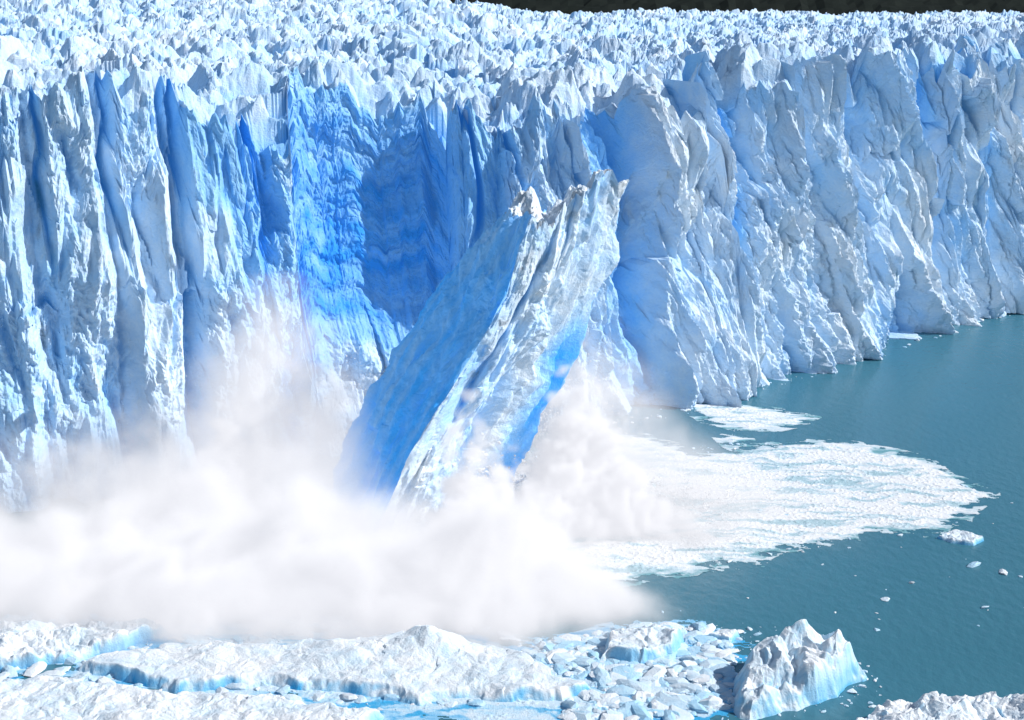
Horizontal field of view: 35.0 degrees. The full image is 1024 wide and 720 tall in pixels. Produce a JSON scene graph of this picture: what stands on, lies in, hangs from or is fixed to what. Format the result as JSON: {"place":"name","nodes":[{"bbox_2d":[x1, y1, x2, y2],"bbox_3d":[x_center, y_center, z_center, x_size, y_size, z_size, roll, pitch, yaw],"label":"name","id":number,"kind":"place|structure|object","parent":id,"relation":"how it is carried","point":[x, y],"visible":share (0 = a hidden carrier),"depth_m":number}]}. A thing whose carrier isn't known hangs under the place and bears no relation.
{"place":"outdoors","nodes":[
{"label":"outdoors","id":0,"kind":"place"},
{"bbox_2d":[0,0,1023,512],"bbox_3d":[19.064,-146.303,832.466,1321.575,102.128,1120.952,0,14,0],"label":"glacier","id":1,"kind":"object","parent":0,"point":[208,208],"visible":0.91,"depth_m":396.45},
{"bbox_2d":[0,313,1023,719],"bbox_3d":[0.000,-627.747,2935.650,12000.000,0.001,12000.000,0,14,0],"label":"lake water","id":2,"kind":"structure","parent":0,"point":[252,549],"depth_m":299.82},
{"bbox_2d":[0,618,167,669],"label":"ice floe","id":3,"kind":"object","parent":2,"relation":"on","point":[25,644],"visible":0.99,"depth_m":262.67},
{"bbox_2d":[0,675,383,719],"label":"ice floe","id":4,"kind":"object","parent":2,"relation":"on","point":[41,697],"visible":1,"depth_m":240.09},
{"bbox_2d":[77,625,589,705],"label":"ice floe","id":5,"kind":"object","parent":2,"relation":"on","point":[419,665],"visible":0.98,"depth_m":252.24},
{"bbox_2d":[0,613,755,719],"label":"slush ice","id":6,"kind":"structure","parent":2,"relation":"on","point":[529,709],"depth_m":253.85},
{"bbox_2d":[318,169,628,550],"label":"falling ice slab","id":7,"kind":"structure","parent":2,"relation":"in","point":[489,345],"depth_m":307.21},
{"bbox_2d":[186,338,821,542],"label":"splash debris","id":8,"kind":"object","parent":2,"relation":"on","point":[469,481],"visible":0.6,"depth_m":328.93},
{"bbox_2d":[0,315,1022,719],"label":"brash ice","id":9,"kind":"structure","parent":2,"relation":"on","point":[706,663],"depth_m":254.35},
{"bbox_2d":[600,623,683,663],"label":"iceberg","id":10,"kind":"object","parent":2,"relation":"on","point":[643,644],"visible":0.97,"depth_m":260.55},
{"bbox_2d":[381,433,1000,595],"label":"foam slick","id":11,"kind":"object","parent":2,"relation":"on","point":[582,545],"visible":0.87,"depth_m":326.99},
{"bbox_2d":[708,629,739,642],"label":"iceberg","id":12,"kind":"object","parent":2,"relation":"on","point":[726,634],"visible":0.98,"depth_m":266.66},
{"bbox_2d":[712,434,755,448],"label":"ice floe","id":13,"kind":"object","parent":2,"relation":"on","point":[731,439],"visible":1,"depth_m":375.50},
{"bbox_2d":[680,404,821,431],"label":"foam slick","id":14,"kind":"object","parent":2,"relation":"on","point":[748,417],"visible":0.98,"depth_m":393.24},
{"bbox_2d":[732,619,866,719],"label":"iceberg","id":15,"kind":"object","parent":2,"relation":"on","point":[801,664],"visible":1,"depth_m":246.26},
{"bbox_2d":[856,691,1023,719],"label":"iceberg","id":16,"kind":"object","parent":2,"relation":"on","point":[934,705],"visible":1,"depth_m":236.52},
{"bbox_2d":[937,529,983,545],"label":"iceberg","id":17,"kind":"object","parent":2,"relation":"on","point":[956,536],"visible":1,"depth_m":311.54},
{"bbox_2d":[450,0,1023,14],"bbox_3d":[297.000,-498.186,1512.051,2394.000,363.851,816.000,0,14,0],"label":"forested hillside","id":18,"kind":"structure","parent":0,"point":[831,7],"depth_m":1219.04}
]}

